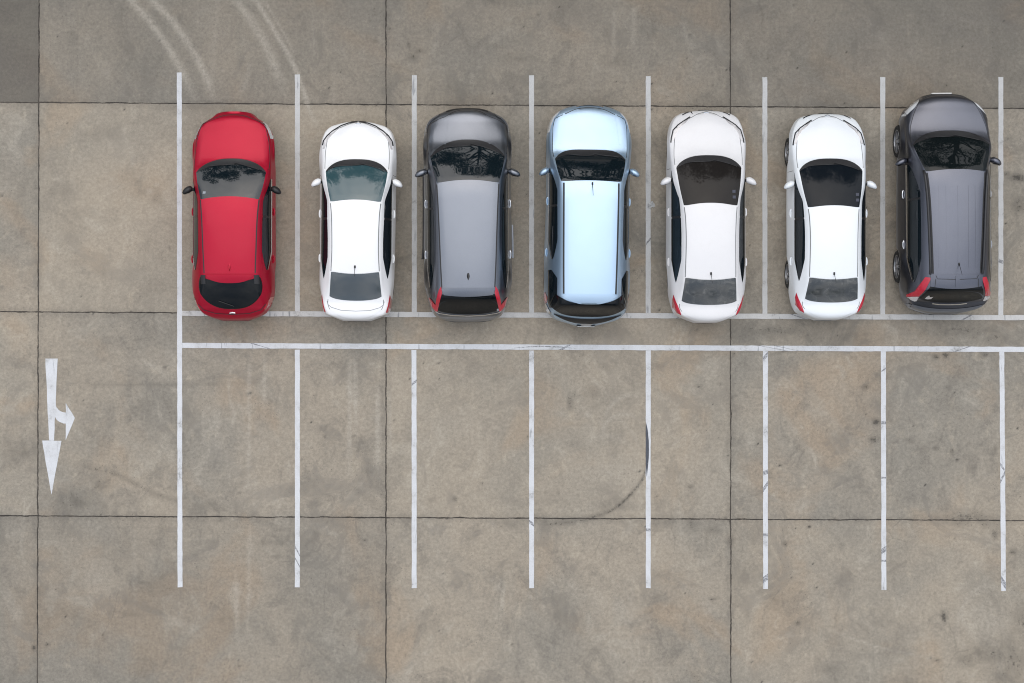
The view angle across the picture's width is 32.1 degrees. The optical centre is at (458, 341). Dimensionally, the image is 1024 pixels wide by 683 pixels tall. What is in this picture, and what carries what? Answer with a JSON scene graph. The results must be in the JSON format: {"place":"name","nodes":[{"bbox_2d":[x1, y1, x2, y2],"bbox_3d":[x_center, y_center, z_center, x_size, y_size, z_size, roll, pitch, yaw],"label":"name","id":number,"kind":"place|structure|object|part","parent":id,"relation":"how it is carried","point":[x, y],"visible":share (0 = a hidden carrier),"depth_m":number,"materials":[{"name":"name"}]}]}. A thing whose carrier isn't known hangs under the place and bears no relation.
{"place":"outdoors","nodes":[
{"label":"outdoors","id":0,"kind":"place"},
{"bbox_2d":[0,0,1023,682],"bbox_3d":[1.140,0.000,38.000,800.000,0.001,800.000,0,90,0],"label":"ground","id":1,"kind":"structure","parent":0,"point":[90,592],"depth_m":38.00,"materials":[{"name":"concrete"}]},
{"bbox_2d":[42,358,74,493],"bbox_3d":[-8.541,1.816,37.996,0.696,0.001,2.906,0,90,0],"label":"painted arrow","id":2,"kind":"object","parent":1,"relation":"on","point":[51,447],"visible":1,"depth_m":38.00,"materials":[{"name":"paint"}]},
{"bbox_2d":[177,72,182,586],"bbox_3d":[-5.955,-0.247,37.996,0.127,0.001,10.994,0,90,0],"label":"painted line","id":3,"kind":"object","parent":1,"relation":"on","point":[179,315],"visible":1,"depth_m":38.00,"materials":[{"name":"paint"}]},
{"bbox_2d":[182,111,280,320],"bbox_3d":[-4.715,-2.642,37.269,2.058,1.466,4.414,0,90,0],"label":"red hatchback","id":4,"kind":"object","parent":1,"relation":"on","point":[235,189],"visible":1,"depth_m":36.82,"materials":[{"name":"paint"}]},
{"bbox_3d":[-5.454,-2.999,36.892,0.136,0.340,0.795,0,90,0],"label":"side window","id":5,"kind":"part","parent":4,"relation":"part of","materials":[{"name":"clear glass"}]},
{"bbox_3d":[-5.448,-2.019,36.881,0.147,0.339,1.085,0,90,0],"label":"side window","id":6,"kind":"part","parent":4,"relation":"part of","materials":[{"name":"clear glass"}]},
{"bbox_3d":[-4.715,-1.003,36.840,1.316,0.371,0.661,0,90,0],"label":"rear window","id":7,"kind":"part","parent":4,"relation":"part of","materials":[{"name":"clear glass"}]},
{"bbox_3d":[-3.982,-2.019,36.881,0.147,0.339,1.085,0,90,0],"label":"side window","id":8,"kind":"part","parent":4,"relation":"part of","materials":[{"name":"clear glass"}]},
{"bbox_3d":[-3.976,-2.999,36.892,0.136,0.340,0.795,0,90,0],"label":"side window","id":9,"kind":"part","parent":4,"relation":"part of","materials":[{"name":"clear glass"}]},
{"bbox_3d":[-3.893,-2.101,37.411,0.102,0.778,0.960,0,90,0],"label":"door","id":10,"kind":"part","parent":4,"relation":"part of","materials":[{"name":"red paint"}]},
{"bbox_3d":[-3.894,-3.073,37.426,0.103,0.747,0.984,0,90,0],"label":"door","id":11,"kind":"part","parent":4,"relation":"part of","materials":[{"name":"red paint"}]},
{"bbox_2d":[295,74,299,310],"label":"painted line","id":12,"kind":"object","parent":1,"relation":"on","point":[297,192],"visible":1,"depth_m":38.00,"materials":[{"name":"paint"}]},
{"bbox_2d":[295,350,299,586],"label":"painted line","id":13,"kind":"object","parent":1,"relation":"on","point":[297,468],"visible":1,"depth_m":38.00,"materials":[{"name":"paint"}]},
{"bbox_2d":[311,121,402,321],"bbox_3d":[-2.123,-2.536,37.195,1.902,1.613,4.222,1,90,0],"label":"white sedan","id":14,"kind":"object","parent":1,"relation":"on","point":[358,182],"visible":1,"depth_m":36.84,"materials":[{"name":"paint"}]},
{"bbox_3d":[-2.875,-2.086,37.406,0.104,0.788,0.936,0,90,0],"label":"door","id":15,"kind":"part","parent":14,"relation":"part of","materials":[{"name":"white paint"}]},
{"bbox_3d":[-2.875,-3.010,37.411,0.097,0.778,0.912,1,90,0],"label":"door","id":16,"kind":"part","parent":14,"relation":"part of","materials":[{"name":"white paint"}]},
{"bbox_3d":[-2.779,-3.007,36.870,0.147,0.332,0.891,0,90,0],"label":"side window","id":17,"kind":"part","parent":14,"relation":"part of","materials":[{"name":"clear glass"}]},
{"bbox_3d":[-2.781,-1.915,36.860,0.163,0.331,1.214,1,90,0],"label":"side window","id":18,"kind":"part","parent":14,"relation":"part of","materials":[{"name":"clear glass"}]},
{"bbox_3d":[-2.135,-1.138,36.767,1.080,0.301,0.585,0,90,0],"label":"rear window","id":19,"kind":"part","parent":14,"relation":"part of","materials":[{"name":"grey glass"}]},
{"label":"side window","id":20,"kind":"part","parent":14,"relation":"part of","materials":[{"name":"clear glass"}]},
{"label":"side window","id":21,"kind":"part","parent":14,"relation":"part of","materials":[{"name":"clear glass"}]},
{"bbox_3d":[-1.379,-2.072,37.406,0.104,0.788,0.936,0,90,0],"label":"door","id":22,"kind":"part","parent":14,"relation":"part of","materials":[{"name":"white paint"}]},
{"bbox_3d":[-1.363,-2.996,37.411,0.097,0.778,0.912,1,90,0],"label":"door","id":23,"kind":"part","parent":14,"relation":"part of","materials":[{"name":"white paint"}]},
{"bbox_2d":[411,350,416,587],"bbox_3d":[-0.950,2.724,37.995,0.116,0.002,5.086,0,90,0],"label":"painted line","id":24,"kind":"object","parent":1,"relation":"on","point":[414,484],"visible":1,"depth_m":38.00,"materials":[{"name":"paint"}]},
{"bbox_2d":[412,75,416,311],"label":"painted line","id":25,"kind":"object","parent":1,"relation":"on","point":[414,193],"visible":0.98,"depth_m":38.00,"materials":[{"name":"paint"}]},
{"bbox_2d":[415,108,519,321],"bbox_3d":[0.191,-2.661,37.170,2.194,1.664,4.504,0,90,0],"label":"grey suv","id":26,"kind":"object","parent":1,"relation":"on","point":[467,172],"visible":1,"depth_m":36.57,"materials":[{"name":"metal"}]},
{"bbox_3d":[-0.685,-2.202,37.373,0.102,0.853,1.080,0,90,0],"label":"door","id":27,"kind":"part","parent":26,"relation":"part of","materials":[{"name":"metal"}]},
{"bbox_3d":[-0.686,-3.258,37.383,0.093,0.835,1.032,0,90,0],"label":"door","id":28,"kind":"part","parent":26,"relation":"part of","materials":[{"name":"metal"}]},
{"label":"side window","id":29,"kind":"part","parent":26,"relation":"part of","materials":[{"name":"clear glass"}]},
{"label":"side window","id":30,"kind":"part","parent":26,"relation":"part of","materials":[{"name":"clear glass"}]},
{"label":"rear window","id":31,"kind":"part","parent":26,"relation":"part of","materials":[{"name":"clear glass"}]},
{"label":"side window","id":32,"kind":"part","parent":26,"relation":"part of","materials":[{"name":"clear glass"}]},
{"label":"side window","id":33,"kind":"part","parent":26,"relation":"part of","materials":[{"name":"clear glass"}]},
{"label":"door","id":34,"kind":"part","parent":26,"relation":"part of","materials":[{"name":"metal"}]},
{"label":"door","id":35,"kind":"part","parent":26,"relation":"part of","materials":[{"name":"metal"}]},
{"bbox_2d":[529,75,533,312],"bbox_3d":[1.558,-3.122,37.996,0.113,0.001,5.127,0,90,0],"label":"painted line","id":36,"kind":"object","parent":1,"relation":"on","point":[531,193],"visible":1,"depth_m":38.00,"materials":[{"name":"paint"}]},
{"bbox_2d":[529,350,533,587],"bbox_3d":[1.558,2.730,37.995,0.113,0.002,5.076,0,90,0],"label":"painted line","id":37,"kind":"object","parent":1,"relation":"on","point":[531,469],"visible":1,"depth_m":38.00,"materials":[{"name":"paint"}]},
{"bbox_2d":[539,105,639,326],"bbox_3d":[2.706,-2.644,37.046,2.090,1.911,4.673,1,90,0],"label":"pale blue suv","id":38,"kind":"object","parent":1,"relation":"on","point":[587,171],"visible":1,"depth_m":36.53,"materials":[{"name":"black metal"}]},
{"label":"door","id":39,"kind":"part","parent":38,"relation":"part of","materials":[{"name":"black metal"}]},
{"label":"door","id":40,"kind":"part","parent":38,"relation":"part of","materials":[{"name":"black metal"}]},
{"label":"side window","id":41,"kind":"part","parent":38,"relation":"part of","materials":[{"name":"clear glass"}]},
{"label":"side window","id":42,"kind":"part","parent":38,"relation":"part of","materials":[{"name":"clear glass"}]},
{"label":"side window","id":43,"kind":"part","parent":38,"relation":"part of","materials":[{"name":"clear glass"}]},
{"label":"rear window","id":44,"kind":"part","parent":38,"relation":"part of","materials":[{"name":"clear glass"}]},
{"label":"side window","id":45,"kind":"part","parent":38,"relation":"part of","materials":[{"name":"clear glass"}]},
{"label":"side window","id":46,"kind":"part","parent":38,"relation":"part of","materials":[{"name":"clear glass"}]},
{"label":"side window","id":47,"kind":"part","parent":38,"relation":"part of","materials":[{"name":"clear glass"}]},
{"bbox_2d":[182,343,1023,351],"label":"painted line","id":48,"kind":"object","parent":1,"relation":"on","point":[597,347],"visible":1,"depth_m":37.99,"materials":[{"name":"paint"}]},
{"bbox_2d":[182,311,1023,319],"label":"painted line","id":49,"kind":"object","parent":1,"relation":"on","point":[672,315],"visible":0.56,"depth_m":37.99,"materials":[{"name":"paint"}]},
{"bbox_2d":[646,350,650,587],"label":"painted line","id":50,"kind":"object","parent":1,"relation":"on","point":[648,468],"visible":1,"depth_m":38.00,"materials":[{"name":"paint"}]},
{"bbox_2d":[646,76,650,312],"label":"painted line","id":51,"kind":"object","parent":1,"relation":"on","point":[648,194],"visible":1,"depth_m":38.00,"materials":[{"name":"paint"}]},
{"bbox_2d":[647,201,654,208],"bbox_3d":[4.107,-2.909,37.984,0.176,0.010,0.141,-29,90,0],"label":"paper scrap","id":52,"kind":"object","parent":1,"relation":"on","point":[651,204],"visible":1,"depth_m":37.98,"materials":[{"name":"white paper"}]},
{"bbox_2d":[660,110,756,322],"bbox_3d":[5.194,-2.632,37.213,1.996,1.578,4.498,0,90,0],"label":"white sedan","id":53,"kind":"object","parent":1,"relation":"on","point":[704,180],"visible":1,"depth_m":36.85,"materials":[{"name":"paint"}]},
{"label":"door","id":54,"kind":"part","parent":53,"relation":"part of","materials":[{"name":"white paint"}]},
{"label":"door","id":55,"kind":"part","parent":53,"relation":"part of","materials":[{"name":"white paint"}]},
{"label":"side window","id":56,"kind":"part","parent":53,"relation":"part of","materials":[{"name":"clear glass"}]},
{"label":"side window","id":57,"kind":"part","parent":53,"relation":"part of","materials":[{"name":"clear glass"}]},
{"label":"rear window","id":58,"kind":"part","parent":53,"relation":"part of","materials":[{"name":"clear glass"}]},
{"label":"side window","id":59,"kind":"part","parent":53,"relation":"part of","materials":[{"name":"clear glass"}]},
{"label":"side window","id":60,"kind":"part","parent":53,"relation":"part of","materials":[{"name":"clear glass"}]},
{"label":"door","id":61,"kind":"part","parent":53,"relation":"part of","materials":[{"name":"white paint"}]},
{"bbox_2d":[762,77,767,313],"bbox_3d":[6.539,-3.094,37.996,0.113,0.001,5.108,0,90,0],"label":"painted line","id":62,"kind":"object","parent":1,"relation":"on","point":[764,196],"visible":1,"depth_m":38.00,"materials":[{"name":"paint"}]},
{"bbox_2d":[763,351,767,588],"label":"painted line","id":63,"kind":"object","parent":1,"relation":"on","point":[765,469],"visible":1,"depth_m":38.00,"materials":[{"name":"paint"}]},
{"bbox_2d":[784,113,876,320],"bbox_3d":[7.729,-2.626,37.214,1.934,1.576,4.370,0,90,0],"label":"white sedan","id":64,"kind":"object","parent":1,"relation":"on","point":[825,185],"visible":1,"depth_m":36.87,"materials":[{"name":"paint"}]},
{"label":"door","id":65,"kind":"part","parent":64,"relation":"part of","materials":[{"name":"white paint"}]},
{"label":"door","id":66,"kind":"part","parent":64,"relation":"part of","materials":[{"name":"white paint"}]},
{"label":"side window","id":67,"kind":"part","parent":64,"relation":"part of","materials":[{"name":"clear glass"}]},
{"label":"side window","id":68,"kind":"part","parent":64,"relation":"part of","materials":[{"name":"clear glass"}]},
{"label":"rear window","id":69,"kind":"part","parent":64,"relation":"part of","materials":[{"name":"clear glass"}]},
{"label":"side window","id":70,"kind":"part","parent":64,"relation":"part of","materials":[{"name":"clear glass"}]},
{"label":"side window","id":71,"kind":"part","parent":64,"relation":"part of","materials":[{"name":"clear glass"}]},
{"bbox_2d":[880,77,884,313],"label":"painted line","id":72,"kind":"object","parent":1,"relation":"on","point":[882,195],"visible":1,"depth_m":38.00,"materials":[{"name":"paint"}]},
{"bbox_2d":[881,351,885,589],"bbox_3d":[9.073,2.757,37.995,0.122,0.003,5.100,0,90,0],"label":"painted line","id":73,"kind":"object","parent":1,"relation":"on","point":[883,466],"visible":1,"depth_m":38.00,"materials":[{"name":"paint"}]},
{"bbox_2d":[893,93,1001,314],"bbox_3d":[10.188,-2.901,37.077,2.204,1.851,4.674,0,90,0],"label":"grey suv","id":74,"kind":"object","parent":1,"relation":"on","point":[942,257],"visible":1,"depth_m":36.61,"materials":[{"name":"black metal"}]},
{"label":"door","id":75,"kind":"part","parent":74,"relation":"part of","materials":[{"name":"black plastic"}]},
{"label":"door","id":76,"kind":"part","parent":74,"relation":"part of","materials":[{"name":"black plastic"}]},
{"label":"side window","id":77,"kind":"part","parent":74,"relation":"part of","materials":[{"name":"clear glass"}]},
{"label":"side window","id":78,"kind":"part","parent":74,"relation":"part of","materials":[{"name":"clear glass"}]},
{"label":"rear window","id":79,"kind":"part","parent":74,"relation":"part of","materials":[{"name":"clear glass"}]},
{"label":"side window","id":80,"kind":"part","parent":74,"relation":"part of","materials":[{"name":"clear glass"}]},
{"bbox_2d":[998,77,1003,314],"bbox_3d":[11.577,-3.083,37.995,0.113,0.002,5.127,0,90,0],"label":"painted line","id":81,"kind":"object","parent":1,"relation":"on","point":[1001,214],"visible":0.99,"depth_m":38.00,"materials":[{"name":"paint"}]},
{"bbox_2d":[999,352,1005,590],"bbox_3d":[11.615,2.770,37.995,0.113,0.002,5.112,0,90,0],"label":"painted line","id":82,"kind":"object","parent":1,"relation":"on","point":[1002,477],"visible":1,"depth_m":38.00,"materials":[{"name":"paint"}]}
]}

